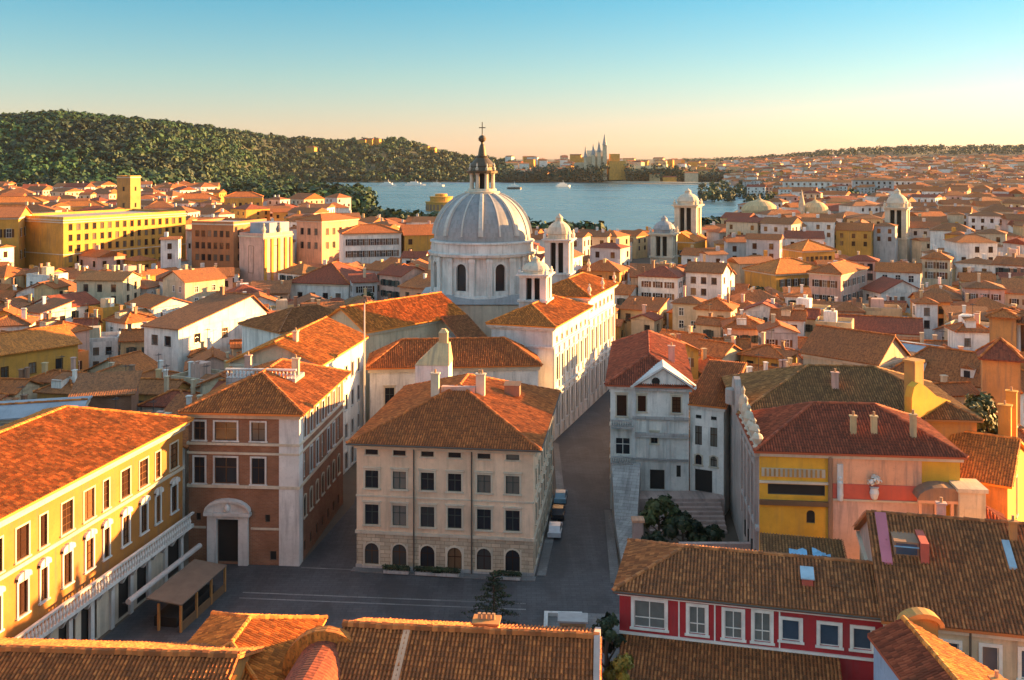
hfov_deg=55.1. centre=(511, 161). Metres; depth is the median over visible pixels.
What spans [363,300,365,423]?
flagpole
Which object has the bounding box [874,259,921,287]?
town house
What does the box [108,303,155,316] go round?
town house
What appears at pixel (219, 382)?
town house
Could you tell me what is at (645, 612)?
window
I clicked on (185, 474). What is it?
town house
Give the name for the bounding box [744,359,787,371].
town house
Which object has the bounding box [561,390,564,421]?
window
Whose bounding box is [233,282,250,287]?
town house
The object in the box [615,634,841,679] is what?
lean to
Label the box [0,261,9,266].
town house
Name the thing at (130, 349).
window
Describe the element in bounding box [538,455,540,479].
window
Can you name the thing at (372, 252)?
window
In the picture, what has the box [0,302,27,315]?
town house
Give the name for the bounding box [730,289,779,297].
town house
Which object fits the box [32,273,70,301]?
town house
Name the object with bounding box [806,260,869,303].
town house
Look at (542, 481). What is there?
window
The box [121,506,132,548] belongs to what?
window
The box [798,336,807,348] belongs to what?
town house
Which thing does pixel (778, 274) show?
town house
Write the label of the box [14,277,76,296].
town house
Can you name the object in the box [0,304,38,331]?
town house
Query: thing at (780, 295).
town house
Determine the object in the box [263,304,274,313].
town house
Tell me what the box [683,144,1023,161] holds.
ridge wood
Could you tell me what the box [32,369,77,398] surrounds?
town house
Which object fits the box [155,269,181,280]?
town house
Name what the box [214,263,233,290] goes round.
town house
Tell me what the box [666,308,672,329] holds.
town house
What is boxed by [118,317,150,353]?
town house
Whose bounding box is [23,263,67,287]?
town house
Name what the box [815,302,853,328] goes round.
town house
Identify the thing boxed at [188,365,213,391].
town house
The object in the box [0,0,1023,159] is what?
sky
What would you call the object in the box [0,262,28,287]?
town house
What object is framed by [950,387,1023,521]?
town house
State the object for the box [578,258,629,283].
town house
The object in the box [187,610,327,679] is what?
town house
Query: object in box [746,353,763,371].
town house
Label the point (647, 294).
window
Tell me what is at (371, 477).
window
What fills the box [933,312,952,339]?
town house
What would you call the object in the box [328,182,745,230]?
lake
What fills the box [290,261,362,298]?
town house
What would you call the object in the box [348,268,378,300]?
town house
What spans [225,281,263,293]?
town house
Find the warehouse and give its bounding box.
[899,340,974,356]
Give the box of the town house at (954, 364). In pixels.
[889,345,1023,426]
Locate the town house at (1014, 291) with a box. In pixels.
[1001,278,1023,308]
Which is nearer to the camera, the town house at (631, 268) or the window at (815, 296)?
the window at (815, 296)
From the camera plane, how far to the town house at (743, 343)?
204.42 m
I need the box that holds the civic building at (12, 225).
[0,205,31,268]
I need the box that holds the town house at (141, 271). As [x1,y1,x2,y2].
[133,264,157,280]
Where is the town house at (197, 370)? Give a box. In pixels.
[171,360,223,388]
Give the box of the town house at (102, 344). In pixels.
[90,316,120,366]
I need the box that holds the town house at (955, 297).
[916,284,961,305]
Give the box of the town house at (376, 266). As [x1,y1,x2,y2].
[365,259,408,300]
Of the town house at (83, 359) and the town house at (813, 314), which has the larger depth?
the town house at (813, 314)
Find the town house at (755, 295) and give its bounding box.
[730,288,786,304]
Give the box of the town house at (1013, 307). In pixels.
[1005,303,1023,310]
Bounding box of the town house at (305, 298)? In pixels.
[287,293,330,304]
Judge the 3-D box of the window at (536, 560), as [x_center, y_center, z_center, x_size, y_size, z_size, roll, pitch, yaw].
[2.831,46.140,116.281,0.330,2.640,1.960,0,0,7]
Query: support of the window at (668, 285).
in the town house at (664, 282)
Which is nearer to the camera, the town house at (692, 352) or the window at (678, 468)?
the window at (678, 468)
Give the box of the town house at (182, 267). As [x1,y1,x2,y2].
[178,265,205,269]
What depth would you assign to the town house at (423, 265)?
303.23 m
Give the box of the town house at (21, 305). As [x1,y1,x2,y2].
[0,300,30,309]
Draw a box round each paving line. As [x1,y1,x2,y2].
[239,597,525,609]
[243,592,525,603]
[301,567,350,569]
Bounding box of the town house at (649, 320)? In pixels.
[629,304,663,334]
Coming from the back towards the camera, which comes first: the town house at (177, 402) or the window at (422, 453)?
the town house at (177, 402)
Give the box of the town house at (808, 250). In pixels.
[782,239,836,261]
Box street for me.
[535,389,609,581]
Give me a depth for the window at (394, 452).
115.41 m
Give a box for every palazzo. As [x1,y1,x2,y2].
[177,351,351,565]
[346,369,560,576]
[604,330,696,508]
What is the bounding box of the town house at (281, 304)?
[270,296,299,311]
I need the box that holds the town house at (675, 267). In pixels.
[666,263,683,271]
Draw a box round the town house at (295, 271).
[276,261,316,279]
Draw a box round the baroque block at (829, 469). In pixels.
[736,386,988,559]
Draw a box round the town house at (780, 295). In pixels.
[752,286,784,300]
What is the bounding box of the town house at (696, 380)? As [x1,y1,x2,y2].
[689,379,697,436]
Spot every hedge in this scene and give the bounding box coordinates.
[381,564,410,574]
[413,565,440,575]
[432,567,460,576]
[492,570,521,580]
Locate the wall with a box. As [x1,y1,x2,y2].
[544,611,581,626]
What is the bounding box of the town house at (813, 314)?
[793,304,820,336]
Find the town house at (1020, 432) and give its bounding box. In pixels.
[985,425,1023,442]
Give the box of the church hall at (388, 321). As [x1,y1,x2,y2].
[327,291,465,425]
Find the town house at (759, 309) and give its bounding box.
[743,298,782,322]
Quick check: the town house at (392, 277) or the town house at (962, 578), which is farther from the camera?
the town house at (392, 277)
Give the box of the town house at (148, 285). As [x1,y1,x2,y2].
[140,275,159,295]
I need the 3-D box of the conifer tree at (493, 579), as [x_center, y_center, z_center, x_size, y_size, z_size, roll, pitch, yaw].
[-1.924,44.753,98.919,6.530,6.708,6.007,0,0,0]
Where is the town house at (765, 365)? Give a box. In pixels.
[743,361,768,372]
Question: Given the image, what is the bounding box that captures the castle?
[574,134,666,179]
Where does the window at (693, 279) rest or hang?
in the town house at (707, 280)
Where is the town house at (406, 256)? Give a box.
[400,250,429,263]
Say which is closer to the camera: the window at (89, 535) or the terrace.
the window at (89, 535)
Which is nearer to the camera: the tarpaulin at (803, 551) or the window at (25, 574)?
the window at (25, 574)
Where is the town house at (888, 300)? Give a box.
[884,296,906,302]
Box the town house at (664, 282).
[636,260,685,328]
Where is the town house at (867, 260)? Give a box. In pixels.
[845,251,879,283]
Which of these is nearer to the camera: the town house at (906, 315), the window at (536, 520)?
the window at (536, 520)
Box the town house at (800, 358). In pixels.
[798,348,802,364]
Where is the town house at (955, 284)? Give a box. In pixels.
[952,280,958,288]
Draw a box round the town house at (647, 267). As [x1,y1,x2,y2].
[636,262,677,269]
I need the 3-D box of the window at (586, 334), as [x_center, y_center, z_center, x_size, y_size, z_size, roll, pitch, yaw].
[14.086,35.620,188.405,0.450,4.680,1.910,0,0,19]
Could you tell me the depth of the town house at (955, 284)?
317.46 m
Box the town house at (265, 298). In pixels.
[243,288,277,308]
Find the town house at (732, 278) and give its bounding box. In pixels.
[730,269,736,293]
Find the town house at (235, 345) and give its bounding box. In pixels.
[229,339,241,355]
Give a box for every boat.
[380,182,395,185]
[405,179,425,185]
[429,182,444,185]
[507,182,521,188]
[555,183,569,186]
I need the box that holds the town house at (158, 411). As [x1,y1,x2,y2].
[140,399,164,413]
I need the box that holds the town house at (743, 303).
[734,294,754,311]
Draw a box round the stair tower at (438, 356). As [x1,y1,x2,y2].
[415,328,452,382]
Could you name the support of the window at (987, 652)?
in the town house at (962, 578)
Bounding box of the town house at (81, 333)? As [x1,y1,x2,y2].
[24,308,92,367]
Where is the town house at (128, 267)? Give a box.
[123,264,135,270]
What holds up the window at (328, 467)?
in the palazzo at (265, 453)
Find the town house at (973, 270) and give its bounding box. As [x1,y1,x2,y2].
[967,267,991,272]
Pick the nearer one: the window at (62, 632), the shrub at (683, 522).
the window at (62, 632)
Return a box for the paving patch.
[548,613,619,672]
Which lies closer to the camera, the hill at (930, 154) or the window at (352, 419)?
the window at (352, 419)
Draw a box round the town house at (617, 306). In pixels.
[615,304,619,318]
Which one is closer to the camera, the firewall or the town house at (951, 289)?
the firewall
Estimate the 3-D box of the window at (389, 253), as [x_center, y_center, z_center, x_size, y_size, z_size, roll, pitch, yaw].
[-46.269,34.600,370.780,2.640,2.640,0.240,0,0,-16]
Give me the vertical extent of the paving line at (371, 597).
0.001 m
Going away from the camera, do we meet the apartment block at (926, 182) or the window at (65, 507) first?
the window at (65, 507)
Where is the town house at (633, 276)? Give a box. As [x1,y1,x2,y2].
[629,266,647,285]
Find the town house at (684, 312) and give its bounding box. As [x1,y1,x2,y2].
[670,286,705,331]
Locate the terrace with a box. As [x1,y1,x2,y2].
[612,463,749,561]
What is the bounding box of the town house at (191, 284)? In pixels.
[160,264,226,301]
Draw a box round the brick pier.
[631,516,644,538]
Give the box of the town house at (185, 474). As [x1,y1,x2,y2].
[163,412,188,521]
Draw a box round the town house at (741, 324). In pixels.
[720,309,764,346]
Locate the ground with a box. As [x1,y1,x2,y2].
[96,182,911,640]
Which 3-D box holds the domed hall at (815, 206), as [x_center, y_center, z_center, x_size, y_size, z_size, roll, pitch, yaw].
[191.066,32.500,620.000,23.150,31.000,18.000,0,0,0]
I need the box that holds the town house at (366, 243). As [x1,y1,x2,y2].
[337,224,402,262]
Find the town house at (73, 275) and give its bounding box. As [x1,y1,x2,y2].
[67,266,99,283]
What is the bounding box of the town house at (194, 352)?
[187,328,219,358]
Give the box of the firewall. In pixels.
[902,357,950,417]
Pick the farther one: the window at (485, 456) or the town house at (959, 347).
the town house at (959, 347)
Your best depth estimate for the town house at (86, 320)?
233.44 m
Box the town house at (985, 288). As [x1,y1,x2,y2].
[960,273,1006,304]
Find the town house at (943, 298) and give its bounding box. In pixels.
[908,291,952,326]
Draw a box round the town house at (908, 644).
[867,607,1007,679]
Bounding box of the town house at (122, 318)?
[102,302,157,331]
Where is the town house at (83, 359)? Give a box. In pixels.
[78,349,88,372]
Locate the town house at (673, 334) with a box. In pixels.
[661,325,675,336]
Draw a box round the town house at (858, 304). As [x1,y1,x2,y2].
[812,297,861,307]
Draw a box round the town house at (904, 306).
[884,296,908,312]
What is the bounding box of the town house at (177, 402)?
[163,394,204,414]
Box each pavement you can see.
[350,567,535,581]
[537,442,563,576]
[604,510,618,583]
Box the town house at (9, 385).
[0,367,43,399]
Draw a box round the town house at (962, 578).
[853,497,1023,679]
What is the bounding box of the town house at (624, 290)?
[614,281,637,304]
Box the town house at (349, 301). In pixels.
[342,288,366,304]
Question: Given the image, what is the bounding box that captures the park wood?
[363,158,987,230]
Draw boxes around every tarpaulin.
[789,548,806,554]
[812,547,830,556]
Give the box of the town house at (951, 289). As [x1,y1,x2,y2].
[918,277,961,293]
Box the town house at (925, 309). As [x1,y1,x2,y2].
[910,290,939,339]
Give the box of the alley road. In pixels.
[300,492,356,566]
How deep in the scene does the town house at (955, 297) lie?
267.40 m
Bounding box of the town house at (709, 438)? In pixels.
[688,359,746,513]
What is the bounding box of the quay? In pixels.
[458,180,742,184]
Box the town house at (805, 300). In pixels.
[788,294,829,315]
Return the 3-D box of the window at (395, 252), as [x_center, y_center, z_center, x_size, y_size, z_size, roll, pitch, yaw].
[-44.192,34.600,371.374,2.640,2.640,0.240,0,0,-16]
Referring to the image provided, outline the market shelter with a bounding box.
[146,559,226,632]
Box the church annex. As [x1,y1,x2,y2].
[237,304,334,352]
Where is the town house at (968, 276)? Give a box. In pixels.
[957,267,996,294]
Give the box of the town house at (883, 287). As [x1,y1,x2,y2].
[860,276,918,312]
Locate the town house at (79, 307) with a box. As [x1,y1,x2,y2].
[31,290,99,321]
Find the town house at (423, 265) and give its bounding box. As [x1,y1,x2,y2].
[407,259,427,270]
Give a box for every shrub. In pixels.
[639,493,680,532]
[641,530,669,541]
[662,510,702,541]
[697,523,724,541]
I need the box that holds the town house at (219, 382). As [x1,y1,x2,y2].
[211,379,225,390]
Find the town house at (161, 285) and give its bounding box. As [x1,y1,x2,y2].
[156,279,162,295]
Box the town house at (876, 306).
[862,297,901,316]
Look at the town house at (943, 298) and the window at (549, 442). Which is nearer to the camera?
the window at (549, 442)
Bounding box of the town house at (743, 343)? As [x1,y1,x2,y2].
[712,328,750,349]
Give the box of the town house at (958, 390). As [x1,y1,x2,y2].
[933,375,979,403]
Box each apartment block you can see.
[25,209,186,268]
[173,193,221,201]
[191,218,264,267]
[224,191,263,206]
[294,212,359,264]
[782,179,832,188]
[830,180,850,185]
[851,178,893,188]
[892,178,923,184]
[922,181,945,183]
[939,183,1015,186]
[996,180,1023,184]
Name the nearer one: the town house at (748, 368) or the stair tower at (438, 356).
the stair tower at (438, 356)
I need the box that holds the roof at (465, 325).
[440,314,487,337]
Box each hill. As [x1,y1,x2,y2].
[55,139,718,181]
[516,159,702,161]
[649,149,1023,165]
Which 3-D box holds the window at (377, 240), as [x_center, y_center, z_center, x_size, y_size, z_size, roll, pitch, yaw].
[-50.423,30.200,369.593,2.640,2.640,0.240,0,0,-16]
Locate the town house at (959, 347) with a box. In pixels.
[936,331,963,348]
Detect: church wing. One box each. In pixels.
[485,294,593,440]
[552,259,618,406]
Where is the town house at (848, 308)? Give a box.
[829,298,865,314]
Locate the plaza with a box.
[101,564,619,679]
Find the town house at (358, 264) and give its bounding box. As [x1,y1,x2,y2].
[348,261,366,268]
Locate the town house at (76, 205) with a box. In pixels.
[65,201,107,210]
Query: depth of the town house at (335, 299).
267.88 m
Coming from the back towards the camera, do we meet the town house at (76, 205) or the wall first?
the town house at (76, 205)
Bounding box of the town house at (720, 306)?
[693,294,739,331]
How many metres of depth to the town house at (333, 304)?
244.53 m
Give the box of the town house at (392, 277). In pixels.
[377,262,423,299]
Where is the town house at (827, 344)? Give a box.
[799,324,910,368]
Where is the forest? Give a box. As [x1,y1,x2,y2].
[0,108,513,186]
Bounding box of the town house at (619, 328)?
[615,312,626,339]
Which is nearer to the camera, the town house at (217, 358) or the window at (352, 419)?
the window at (352, 419)
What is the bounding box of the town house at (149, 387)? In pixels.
[139,364,190,409]
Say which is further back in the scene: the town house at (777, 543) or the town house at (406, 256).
the town house at (406, 256)
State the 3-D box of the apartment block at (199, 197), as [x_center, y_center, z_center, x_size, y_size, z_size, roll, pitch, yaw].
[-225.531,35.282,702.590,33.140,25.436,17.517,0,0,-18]
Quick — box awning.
[122,543,201,604]
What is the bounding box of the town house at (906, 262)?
[890,260,921,283]
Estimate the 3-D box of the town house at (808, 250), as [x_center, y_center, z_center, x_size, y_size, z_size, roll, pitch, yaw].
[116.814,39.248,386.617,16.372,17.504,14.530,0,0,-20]
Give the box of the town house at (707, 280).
[683,261,731,299]
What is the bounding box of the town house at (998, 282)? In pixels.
[994,273,1023,284]
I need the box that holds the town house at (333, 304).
[300,298,344,308]
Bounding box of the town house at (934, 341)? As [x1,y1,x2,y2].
[899,332,947,345]
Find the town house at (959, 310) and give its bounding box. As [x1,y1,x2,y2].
[941,305,988,323]
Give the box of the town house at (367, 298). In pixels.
[352,296,375,303]
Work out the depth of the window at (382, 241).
370.19 m
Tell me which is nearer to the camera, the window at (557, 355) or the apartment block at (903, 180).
the window at (557, 355)
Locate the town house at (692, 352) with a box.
[664,332,701,379]
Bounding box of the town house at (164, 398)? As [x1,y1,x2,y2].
[137,375,199,412]
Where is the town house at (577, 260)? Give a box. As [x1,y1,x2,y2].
[542,250,583,274]
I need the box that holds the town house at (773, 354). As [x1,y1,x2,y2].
[737,329,799,366]
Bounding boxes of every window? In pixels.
[0,535,5,574]
[0,586,5,632]
[1,366,8,377]
[4,229,13,237]
[14,520,31,564]
[15,569,31,620]
[29,362,36,373]
[38,510,49,550]
[38,556,51,605]
[56,358,62,368]
[59,619,73,639]
[60,496,75,537]
[61,542,75,589]
[71,310,78,318]
[78,360,81,370]
[81,600,95,639]
[82,485,96,524]
[83,284,87,291]
[83,528,96,574]
[93,347,98,354]
[97,284,101,291]
[102,477,111,512]
[102,518,112,561]
[105,347,111,354]
[111,284,115,291]
[118,576,127,618]
[120,465,132,501]
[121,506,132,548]
[126,347,136,352]
[137,566,145,603]
[138,455,149,490]
[139,495,150,536]
[151,334,157,344]
[154,449,162,480]
[154,486,163,526]
[164,336,170,346]
[168,539,178,578]
[169,439,179,472]
[170,477,179,515]
[191,420,207,441]
[191,455,206,484]
[194,286,198,292]
[194,333,200,343]
[196,513,200,519]
[212,420,238,441]
[212,455,238,485]
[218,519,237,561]
[222,327,227,337]
[248,421,267,442]
[249,456,266,485]
[270,551,275,559]
[303,414,307,439]
[303,493,307,519]
[309,409,313,432]
[309,443,313,473]
[309,486,313,511]
[315,437,319,466]
[315,478,319,503]
[316,404,319,426]
[321,398,325,421]
[321,472,325,496]
[327,394,330,415]
[327,426,330,453]
[327,465,330,489]
[332,389,335,410]
[332,420,335,447]
[332,459,335,482]
[337,384,340,405]
[337,453,340,475]
[344,392,348,411]
[344,421,348,440]
[344,450,348,471]
[346,239,351,245]
[346,251,351,257]
[350,446,354,465]
[351,360,354,377]
[351,387,354,406]
[351,416,354,434]
[352,239,358,245]
[352,251,358,257]
[356,286,364,292]
[357,239,363,245]
[357,356,360,372]
[357,383,360,401]
[357,411,360,429]
[358,250,363,257]
[362,466,380,489]
[362,500,380,526]
[362,541,380,565]
[363,239,369,245]
[363,250,369,256]
[364,449,379,456]
[366,286,373,292]
[369,238,375,245]
[370,250,375,256]
[375,238,379,244]
[375,250,379,256]
[380,238,386,244]
[380,250,386,256]
[381,279,386,285]
[381,290,386,295]
[383,385,395,404]
[386,238,392,244]
[386,250,392,256]
[387,280,392,286]
[390,467,408,490]
[390,501,408,527]
[391,450,406,457]
[391,543,407,565]
[392,238,398,244]
[392,250,398,256]
[393,280,398,286]
[393,291,398,297]
[418,468,436,492]
[418,503,436,529]
[419,451,434,458]
[419,544,435,566]
[433,259,436,286]
[445,469,463,493]
[445,504,463,530]
[445,545,463,569]
[446,452,462,459]
[454,262,467,291]
[474,471,492,494]
[474,505,493,531]
[474,547,493,571]
[476,453,491,460]
[493,262,506,291]
[503,472,521,495]
[503,506,521,533]
[504,454,520,461]
[504,548,521,572]
[535,464,538,489]
[535,497,538,525]
[535,539,537,565]
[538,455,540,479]
[538,488,540,514]
[538,528,540,553]
[541,447,543,470]
[541,479,543,504]
[541,517,543,542]
[543,470,546,495]
[543,508,545,531]
[546,432,548,453]
[546,462,548,486]
[546,499,547,521]
[548,425,550,446]
[548,454,550,477]
[548,490,550,512]
[551,447,552,469]
[556,352,559,381]
[556,401,559,426]
[561,349,564,377]
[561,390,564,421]
[566,346,569,373]
[566,386,569,417]
[571,343,574,369]
[571,382,574,412]
[576,340,578,366]
[576,378,578,408]
[580,337,582,363]
[580,375,582,404]
[585,334,587,359]
[585,371,587,400]
[591,326,593,352]
[591,366,593,394]
[596,323,597,349]
[596,363,597,390]
[600,321,601,346]
[600,360,601,386]
[604,318,605,343]
[604,357,605,382]
[611,313,613,338]
[615,392,628,417]
[616,438,629,454]
[617,298,625,304]
[626,313,630,320]
[630,596,668,632]
[636,392,647,412]
[641,281,650,287]
[641,292,650,296]
[644,325,649,330]
[649,430,659,444]
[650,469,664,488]
[653,281,662,287]
[653,293,662,296]
[664,282,673,288]
[664,293,673,299]
[670,393,682,413]
[676,465,680,476]
[678,307,683,315]
[679,320,683,327]
[685,602,709,637]
[688,358,693,367]
[690,288,695,294]
[691,277,695,283]
[693,453,703,466]
[695,426,701,444]
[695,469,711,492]
[703,329,713,337]
[708,455,718,468]
[710,427,716,446]
[711,278,716,284]
[720,607,745,642]
[740,335,750,337]
[744,520,745,536]
[750,609,774,645]
[751,335,757,342]
[766,339,777,344]
[768,484,824,495]
[777,616,803,644]
[779,279,785,286]
[781,339,791,347]
[786,279,792,286]
[793,278,798,285]
[800,278,805,285]
[805,324,812,331]
[806,510,814,522]
[812,279,820,286]
[812,294,820,298]
[815,620,843,650]
[821,280,828,287]
[821,295,828,300]
[829,280,836,287]
[843,280,846,287]
[849,624,874,653]
[867,264,872,270]
[867,273,872,279]
[908,275,913,282]
[924,308,929,315]
[924,320,929,328]
[925,261,935,268]
[925,271,935,278]
[937,262,946,268]
[937,272,946,279]
[938,306,943,313]
[938,318,943,325]
[939,638,961,650]
[964,338,970,346]
[969,293,977,298]
[978,642,1002,675]
[991,294,1000,300]
[995,267,1005,272]
[1009,298,1018,304]
[1016,474,1018,518]
[1016,646,1023,679]
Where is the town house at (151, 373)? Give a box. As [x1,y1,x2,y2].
[141,353,180,377]
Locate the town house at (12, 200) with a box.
[0,196,48,205]
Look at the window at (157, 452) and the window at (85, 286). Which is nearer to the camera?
the window at (157, 452)
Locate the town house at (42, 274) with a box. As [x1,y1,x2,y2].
[26,263,67,286]
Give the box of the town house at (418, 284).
[397,270,430,296]
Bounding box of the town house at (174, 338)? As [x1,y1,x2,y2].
[140,285,269,371]
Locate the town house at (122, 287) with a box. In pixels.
[74,265,142,307]
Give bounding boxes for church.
[238,221,293,281]
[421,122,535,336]
[677,230,706,262]
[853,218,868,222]
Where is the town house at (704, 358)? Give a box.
[698,348,719,378]
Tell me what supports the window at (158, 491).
in the shop building at (94, 527)
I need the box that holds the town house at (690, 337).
[659,325,710,345]
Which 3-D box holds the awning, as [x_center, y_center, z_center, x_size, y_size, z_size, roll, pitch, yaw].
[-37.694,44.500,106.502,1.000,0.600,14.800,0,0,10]
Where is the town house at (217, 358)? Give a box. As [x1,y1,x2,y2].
[183,346,234,371]
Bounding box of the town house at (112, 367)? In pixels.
[96,351,135,371]
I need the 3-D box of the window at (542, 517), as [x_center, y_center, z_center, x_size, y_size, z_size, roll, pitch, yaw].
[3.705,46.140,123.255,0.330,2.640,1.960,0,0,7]
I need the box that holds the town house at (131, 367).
[122,364,135,370]
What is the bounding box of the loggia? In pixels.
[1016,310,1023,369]
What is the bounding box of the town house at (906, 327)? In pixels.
[837,313,923,338]
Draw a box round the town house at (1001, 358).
[975,337,1023,423]
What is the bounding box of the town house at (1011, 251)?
[1004,246,1023,256]
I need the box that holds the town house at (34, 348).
[0,324,82,377]
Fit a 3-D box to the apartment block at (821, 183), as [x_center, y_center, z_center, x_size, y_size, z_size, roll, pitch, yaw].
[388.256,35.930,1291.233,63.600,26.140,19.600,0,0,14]
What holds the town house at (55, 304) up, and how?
on the ground
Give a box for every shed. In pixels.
[0,396,92,425]
[68,370,142,410]
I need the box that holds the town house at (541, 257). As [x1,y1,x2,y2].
[534,254,543,261]
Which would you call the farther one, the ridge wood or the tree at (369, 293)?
the ridge wood
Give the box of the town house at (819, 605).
[612,538,882,679]
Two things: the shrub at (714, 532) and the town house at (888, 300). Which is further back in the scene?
the town house at (888, 300)
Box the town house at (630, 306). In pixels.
[619,295,668,336]
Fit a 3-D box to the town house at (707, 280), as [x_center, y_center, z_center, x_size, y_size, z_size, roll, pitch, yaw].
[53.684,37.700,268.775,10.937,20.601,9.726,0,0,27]
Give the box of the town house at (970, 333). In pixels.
[944,303,988,349]
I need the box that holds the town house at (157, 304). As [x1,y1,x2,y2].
[124,289,191,316]
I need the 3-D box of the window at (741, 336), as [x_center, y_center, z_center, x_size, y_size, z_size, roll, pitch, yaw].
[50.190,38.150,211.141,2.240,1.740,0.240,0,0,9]
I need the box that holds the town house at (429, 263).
[428,257,430,269]
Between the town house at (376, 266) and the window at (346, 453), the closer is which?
the window at (346, 453)
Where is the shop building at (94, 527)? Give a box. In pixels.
[0,405,194,640]
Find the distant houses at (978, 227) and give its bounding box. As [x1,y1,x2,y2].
[0,137,1023,283]
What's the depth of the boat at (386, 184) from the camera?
1934.60 m
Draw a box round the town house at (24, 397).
[0,386,28,400]
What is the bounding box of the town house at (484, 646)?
[336,612,601,679]
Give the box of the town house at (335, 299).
[328,296,344,300]
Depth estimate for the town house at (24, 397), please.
157.33 m
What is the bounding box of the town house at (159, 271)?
[145,267,177,275]
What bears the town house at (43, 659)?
on the plaza
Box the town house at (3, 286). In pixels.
[0,277,23,289]
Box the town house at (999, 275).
[996,268,1023,280]
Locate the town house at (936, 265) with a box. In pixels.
[920,249,953,286]
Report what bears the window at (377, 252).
in the town house at (366, 243)
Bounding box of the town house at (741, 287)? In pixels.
[735,283,751,290]
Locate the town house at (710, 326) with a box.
[694,304,724,338]
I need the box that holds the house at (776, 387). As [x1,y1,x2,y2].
[721,364,984,541]
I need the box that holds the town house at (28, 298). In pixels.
[0,294,33,305]
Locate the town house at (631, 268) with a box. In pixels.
[618,260,636,284]
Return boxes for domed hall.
[741,194,775,213]
[799,190,828,213]
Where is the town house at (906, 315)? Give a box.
[902,313,911,316]
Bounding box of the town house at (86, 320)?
[72,303,102,325]
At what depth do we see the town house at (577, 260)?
291.52 m
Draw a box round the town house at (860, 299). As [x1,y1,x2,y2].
[844,297,861,305]
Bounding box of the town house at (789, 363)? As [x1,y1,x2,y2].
[776,349,801,367]
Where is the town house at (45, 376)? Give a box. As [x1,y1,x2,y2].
[30,355,85,387]
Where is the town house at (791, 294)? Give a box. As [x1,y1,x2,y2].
[783,284,811,305]
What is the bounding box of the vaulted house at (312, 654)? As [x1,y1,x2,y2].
[282,625,353,679]
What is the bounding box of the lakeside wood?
[220,174,378,214]
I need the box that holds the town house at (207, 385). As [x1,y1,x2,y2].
[196,360,232,393]
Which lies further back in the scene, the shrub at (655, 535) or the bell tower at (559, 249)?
the bell tower at (559, 249)
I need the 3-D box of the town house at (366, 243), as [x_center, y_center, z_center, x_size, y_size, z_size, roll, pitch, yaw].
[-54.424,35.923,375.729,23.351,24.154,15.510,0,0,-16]
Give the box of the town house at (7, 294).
[0,285,18,299]
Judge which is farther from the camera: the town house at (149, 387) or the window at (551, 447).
the town house at (149, 387)
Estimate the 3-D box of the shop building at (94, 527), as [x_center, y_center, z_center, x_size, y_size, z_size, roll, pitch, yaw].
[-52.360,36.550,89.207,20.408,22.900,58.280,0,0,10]
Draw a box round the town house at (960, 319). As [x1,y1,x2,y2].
[944,311,988,339]
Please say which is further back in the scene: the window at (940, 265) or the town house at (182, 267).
the town house at (182, 267)
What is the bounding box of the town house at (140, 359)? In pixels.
[83,350,164,372]
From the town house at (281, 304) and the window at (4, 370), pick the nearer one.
the window at (4, 370)
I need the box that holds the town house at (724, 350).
[693,336,743,361]
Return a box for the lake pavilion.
[425,193,452,210]
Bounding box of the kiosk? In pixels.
[557,612,587,628]
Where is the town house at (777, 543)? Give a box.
[760,532,846,557]
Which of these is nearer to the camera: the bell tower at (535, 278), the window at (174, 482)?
the window at (174, 482)
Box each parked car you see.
[547,521,562,537]
[551,504,564,519]
[554,489,567,503]
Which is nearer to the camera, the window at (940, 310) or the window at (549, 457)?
the window at (549, 457)
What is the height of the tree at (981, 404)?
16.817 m
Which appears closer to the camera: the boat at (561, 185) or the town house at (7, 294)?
the town house at (7, 294)
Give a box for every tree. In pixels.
[361,291,374,297]
[461,571,522,624]
[591,612,626,679]
[602,652,633,679]
[960,391,997,433]
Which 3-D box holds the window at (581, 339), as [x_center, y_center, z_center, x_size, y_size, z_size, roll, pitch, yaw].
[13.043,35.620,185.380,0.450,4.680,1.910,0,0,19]
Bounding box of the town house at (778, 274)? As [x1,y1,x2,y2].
[742,257,819,292]
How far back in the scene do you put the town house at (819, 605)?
82.55 m
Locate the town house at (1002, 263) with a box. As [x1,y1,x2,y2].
[991,253,1023,272]
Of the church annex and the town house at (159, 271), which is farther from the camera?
the town house at (159, 271)
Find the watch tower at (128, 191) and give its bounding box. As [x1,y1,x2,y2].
[116,175,140,208]
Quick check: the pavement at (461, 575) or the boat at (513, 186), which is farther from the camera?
the boat at (513, 186)
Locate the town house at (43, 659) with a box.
[0,637,264,679]
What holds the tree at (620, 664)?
on the plaza
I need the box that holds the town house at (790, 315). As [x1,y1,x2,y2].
[769,302,807,335]
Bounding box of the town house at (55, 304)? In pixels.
[26,296,73,321]
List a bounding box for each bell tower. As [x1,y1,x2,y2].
[516,256,554,307]
[541,214,576,283]
[648,216,679,263]
[671,189,703,234]
[882,188,912,261]
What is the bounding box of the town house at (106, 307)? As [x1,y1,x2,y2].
[88,297,125,331]
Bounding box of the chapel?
[365,336,542,418]
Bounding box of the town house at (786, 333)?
[755,306,800,362]
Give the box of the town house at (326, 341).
[226,316,368,473]
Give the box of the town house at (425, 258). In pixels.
[420,255,429,261]
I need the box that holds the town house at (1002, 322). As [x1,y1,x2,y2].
[984,307,1021,347]
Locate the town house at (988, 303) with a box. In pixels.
[950,293,1008,309]
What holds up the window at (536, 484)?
in the palazzo at (455, 471)
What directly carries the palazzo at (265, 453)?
on the ground
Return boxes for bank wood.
[499,161,761,181]
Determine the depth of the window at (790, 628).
80.81 m
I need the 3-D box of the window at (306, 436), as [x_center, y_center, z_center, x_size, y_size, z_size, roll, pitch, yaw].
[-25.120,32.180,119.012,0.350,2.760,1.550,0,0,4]
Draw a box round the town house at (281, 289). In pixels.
[251,280,291,298]
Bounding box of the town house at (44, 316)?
[36,310,52,324]
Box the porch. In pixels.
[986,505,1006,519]

